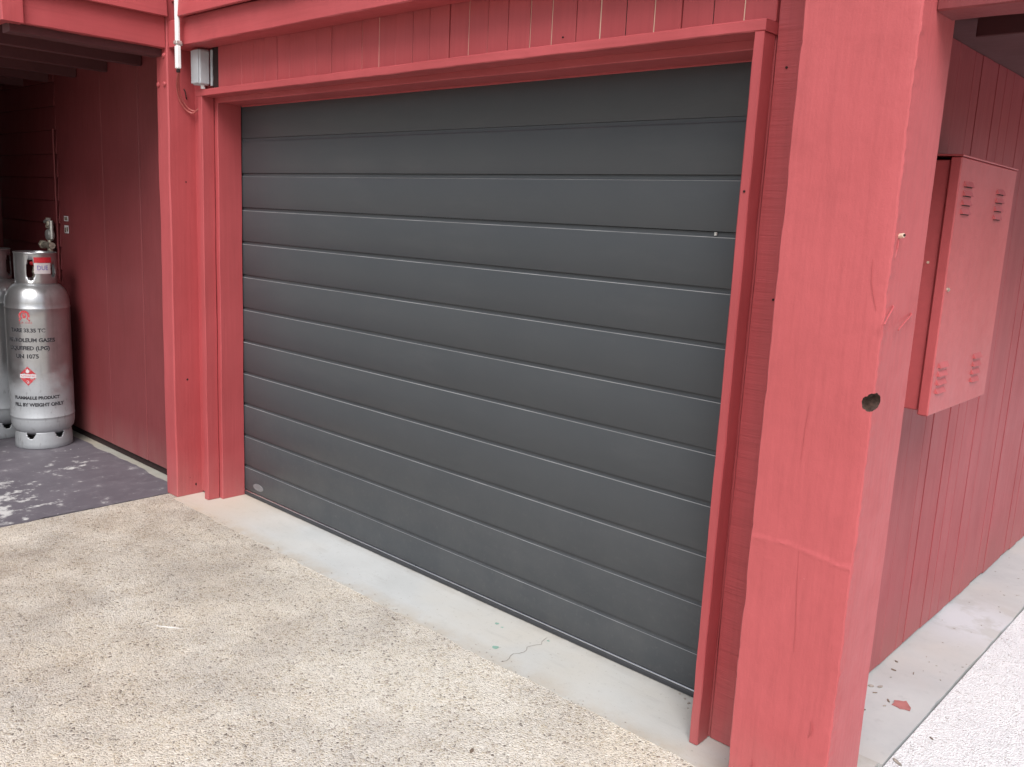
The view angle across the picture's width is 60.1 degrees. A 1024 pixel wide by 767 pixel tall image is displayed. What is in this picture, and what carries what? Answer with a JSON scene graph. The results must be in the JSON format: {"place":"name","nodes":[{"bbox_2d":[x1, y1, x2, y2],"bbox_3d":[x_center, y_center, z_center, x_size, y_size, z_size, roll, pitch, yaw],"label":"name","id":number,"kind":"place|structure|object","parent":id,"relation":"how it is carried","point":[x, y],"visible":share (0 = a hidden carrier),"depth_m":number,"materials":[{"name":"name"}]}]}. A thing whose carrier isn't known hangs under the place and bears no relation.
{"place":"outdoors","nodes":[
{"label":"outdoors","id":0,"kind":"place"},
{"bbox_2d":[0,427,180,527],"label":"alcove floor","id":1,"kind":"structure","parent":0,"point":[77,475],"depth_m":5.12,"materials":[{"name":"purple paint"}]},
{"bbox_2d":[0,188,3,246],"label":"alcove end wall","id":2,"kind":"structure","parent":1,"relation":"on","point":[1,235],"depth_m":6.69,"materials":[{"name":"red paint"}]},
{"bbox_2d":[0,247,15,438],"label":"gas bottle","id":3,"kind":"object","parent":1,"relation":"on","point":[6,280],"visible":0.34,"depth_m":5.84,"materials":[{"name":"metal"}]},
{"bbox_2d":[4,251,74,448],"bbox_3d":[-3.075,-0.224,5.763,0.380,1.258,0.380,12,14,41],"label":"gas bottle","id":4,"kind":"object","parent":1,"relation":"on","point":[39,349],"visible":1,"depth_m":5.63,"materials":[{"name":"metal"}]},
{"bbox_2d":[72,430,166,480],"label":"alcove kerb","id":5,"kind":"structure","parent":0,"point":[148,469],"depth_m":5.70,"materials":[{"name":"concrete"}]},
{"bbox_2d":[0,56,166,474],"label":"alcove wall","id":6,"kind":"structure","parent":5,"relation":"on","point":[104,125],"depth_m":5.58,"materials":[{"name":"red paint"}]},
{"bbox_2d":[38,218,54,250],"bbox_3d":[-3.168,-1.001,6.026,0.176,0.257,0.057,12,14,41],"label":"gas regulator","id":7,"kind":"object","parent":6,"relation":"attached to","point":[49,245],"visible":0.98,"depth_m":5.98,"materials":[{"name":"silver metal"}]},
{"bbox_2d":[52,129,60,278],"bbox_3d":[-3.064,-1.200,5.948,0.011,0.990,0.011,7,11,19],"label":"gas pipe","id":8,"kind":"object","parent":6,"relation":"attached to","point":[56,203],"visible":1,"depth_m":5.94,"materials":[{"name":"metal"}]},
{"bbox_2d":[64,225,68,232],"bbox_3d":[-2.970,-1.028,5.899,0.067,0.052,0.003,12,14,41],"label":"wall notice","id":9,"kind":"object","parent":6,"relation":"attached to","point":[66,228],"depth_m":5.89,"materials":[{"name":"white"}]},
{"bbox_2d":[0,0,167,89],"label":"overhanging bay","id":10,"kind":"object","parent":6,"relation":"on","point":[40,40],"visible":0.98,"depth_m":4.37,"materials":[{"name":"red paint"}]},
{"bbox_2d":[0,493,694,766],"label":"driveway","id":11,"kind":"structure","parent":0,"point":[166,630],"depth_m":3.13,"materials":[{"name":"beige concrete"}]},
{"bbox_2d":[174,491,877,766],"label":"garage threshold","id":12,"kind":"object","parent":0,"point":[655,712],"visible":0.58,"depth_m":3.50,"materials":[{"name":"concrete"}]},
{"bbox_2d":[156,0,203,496],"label":"timber post","id":13,"kind":"object","parent":12,"relation":"on","point":[177,169],"visible":0.94,"depth_m":4.74,"materials":[{"name":"red paint"}]},
{"bbox_2d":[168,0,471,51],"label":"storey wall","id":14,"kind":"structure","parent":13,"relation":"on","point":[246,21],"depth_m":3.92,"materials":[{"name":"red paint"}]},
{"bbox_2d":[173,0,182,72],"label":"conduit","id":15,"kind":"object","parent":14,"relation":"attached to","point":[177,43],"visible":1,"depth_m":4.34,"materials":[{"name":"white plastic"}]},
{"bbox_2d":[176,69,197,113],"bbox_3d":[-1.668,-1.485,4.510,0.140,0.196,0.199,8,12,26],"label":"cable","id":16,"kind":"object","parent":15,"relation":"hanging from","point":[178,85],"visible":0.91,"depth_m":4.55,"materials":[{"name":"red plastic"}]},
{"bbox_2d":[195,0,780,88],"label":"boarded wall","id":17,"kind":"structure","parent":14,"relation":"attached to","point":[472,27],"depth_m":3.27,"materials":[{"name":"red paint"}]},
{"bbox_2d":[195,18,778,744],"bbox_3d":[-0.399,-0.297,3.774,3.630,2.390,0.378,12,14,41],"label":"door surround","id":18,"kind":"object","parent":12,"relation":"on","point":[219,186],"visible":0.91,"depth_m":3.20,"materials":[{"name":"red paint"}]},
{"bbox_2d":[191,47,218,88],"bbox_3d":[-1.542,-1.596,4.454,0.140,0.214,0.088,12,14,41],"label":"junction box","id":19,"kind":"object","parent":18,"relation":"on","point":[202,73],"visible":0.84,"depth_m":4.45,"materials":[{"name":"grey plastic"}]},
{"bbox_2d":[241,62,751,696],"bbox_3d":[-0.323,-0.174,3.823,3.145,2.136,0.039,12,14,41],"label":"garage door","id":20,"kind":"structure","parent":18,"relation":"attached to","point":[515,410],"depth_m":3.51,"materials":[{"name":"metal"}]},
{"bbox_2d":[244,463,697,688],"bbox_3d":[-0.367,0.772,4.002,3.145,0.147,0.035,12,14,41],"label":"door panel","id":21,"kind":"structure","parent":20,"relation":"in","point":[674,660],"depth_m":3.70,"materials":[{"name":"black metal"}]},
{"bbox_2d":[244,433,701,649],"bbox_3d":[-0.359,0.612,3.972,3.145,0.177,0.035,12,14,41],"label":"door panel","id":22,"kind":"structure","parent":20,"relation":"in","point":[668,613],"depth_m":3.67,"materials":[{"name":"grey metal"}]},
{"bbox_2d":[243,402,706,600],"bbox_3d":[-0.351,0.437,3.939,3.145,0.177,0.036,12,14,41],"label":"door panel","id":23,"kind":"structure","parent":20,"relation":"in","point":[676,567],"depth_m":3.64,"materials":[{"name":"grey metal"}]},
{"bbox_2d":[243,371,710,551],"bbox_3d":[-0.343,0.262,3.906,3.145,0.177,0.035,12,14,41],"label":"door panel","id":24,"kind":"structure","parent":20,"relation":"in","point":[673,516],"depth_m":3.60,"materials":[{"name":"grey metal"}]},
{"bbox_2d":[243,339,715,501],"bbox_3d":[-0.334,0.088,3.873,3.145,0.177,0.035,12,14,41],"label":"door panel","id":25,"kind":"structure","parent":20,"relation":"in","point":[679,467],"depth_m":3.57,"materials":[{"name":"grey metal"}]},
{"bbox_2d":[243,307,720,449],"bbox_3d":[-0.326,-0.087,3.841,3.145,0.177,0.035,12,14,41],"label":"door panel","id":26,"kind":"structure","parent":20,"relation":"in","point":[686,417],"depth_m":3.53,"materials":[{"name":"grey metal"}]},
{"bbox_2d":[242,274,725,397],"bbox_3d":[-0.318,-0.262,3.808,3.145,0.177,0.035,12,14,41],"label":"door panel","id":27,"kind":"structure","parent":20,"relation":"in","point":[678,363],"depth_m":3.49,"materials":[{"name":"grey metal"}]},
{"bbox_2d":[242,241,730,343],"bbox_3d":[-0.309,-0.437,3.775,3.145,0.177,0.035,12,14,41],"label":"door panel","id":28,"kind":"structure","parent":20,"relation":"in","point":[662,308],"depth_m":3.46,"materials":[{"name":"grey metal"}]},
{"bbox_2d":[242,207,735,288],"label":"door panel","id":29,"kind":"structure","parent":20,"relation":"in","point":[697,258],"depth_m":3.42,"materials":[{"name":"grey metal"}]},
{"bbox_2d":[242,173,740,231],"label":"door panel","id":30,"kind":"structure","parent":20,"relation":"in","point":[680,202],"depth_m":3.39,"materials":[{"name":"grey metal"}]},
{"bbox_2d":[241,116,746,174],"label":"door panel","id":31,"kind":"structure","parent":20,"relation":"in","point":[698,146],"depth_m":3.35,"materials":[{"name":"grey metal"}]},
{"bbox_2d":[241,62,751,138],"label":"door panel","id":32,"kind":"structure","parent":20,"relation":"in","point":[722,90],"depth_m":3.32,"materials":[{"name":"grey metal"}]},
{"bbox_2d":[214,517,1018,722],"bbox_3d":[0.576,0.961,3.791,4.443,0.003,1.793,3,11,1],"label":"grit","id":33,"kind":"object","parent":12,"relation":"on","point":[679,693],"visible":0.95,"depth_m":3.40,"materials":[{"name":"grey gravel"}]},
{"bbox_2d":[710,0,804,746],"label":"sawn plank","id":34,"kind":"object","parent":12,"relation":"on","point":[789,44],"visible":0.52,"depth_m":2.60,"materials":[{"name":"red paint"}]},
{"bbox_2d":[728,0,954,766],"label":"pillar","id":35,"kind":"structure","parent":12,"relation":"on","point":[872,76],"depth_m":2.21,"materials":[{"name":"red paint"}]},
{"bbox_2d":[938,0,1023,77],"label":"deck soffit","id":36,"kind":"structure","parent":35,"relation":"on","point":[993,30],"depth_m":2.59,"materials":[{"name":"red paint"}]},
{"bbox_2d":[859,536,1023,766],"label":"concrete ground strip","id":37,"kind":"structure","parent":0,"point":[889,728],"depth_m":3.49,"materials":[{"name":"concrete"}]},
{"bbox_2d":[892,700,910,710],"bbox_3d":[1.364,1.124,3.099,0.061,0.011,0.050,8,12,24],"label":"paint flake","id":38,"kind":"object","parent":37,"relation":"on","point":[899,704],"visible":1,"depth_m":3.10,"materials":[{"name":"red paint"}]},
{"bbox_2d":[869,38,1023,671],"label":"side wall","id":39,"kind":"structure","parent":37,"relation":"on","point":[956,524],"depth_m":3.66,"materials":[{"name":"red paint"}]},
{"bbox_2d":[904,154,1018,415],"bbox_3d":[1.377,-0.323,2.843,0.222,0.766,0.588,12,14,41],"label":"meter box","id":40,"kind":"object","parent":39,"relation":"attached to","point":[968,225],"visible":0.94,"depth_m":2.66,"materials":[{"name":"red paint"}]},
{"bbox_2d":[917,156,1016,415],"bbox_3d":[1.443,-0.303,2.784,0.040,0.754,0.580,12,14,41],"label":"door","id":41,"kind":"structure","parent":40,"relation":"in","point":[979,196],"depth_m":2.71,"materials":[{"name":"red paint"}]},
{"bbox_2d":[883,610,1023,766],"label":"side path","id":42,"kind":"structure","parent":0,"point":[975,718],"depth_m":3.04,"materials":[{"name":"grey concrete"}]},
{"bbox_2d":[893,757,901,765],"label":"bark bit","id":43,"kind":"object","parent":42,"relation":"on","point":[897,761],"visible":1,"depth_m":2.77,"materials":[{"name":"brown wood"}]}
]}

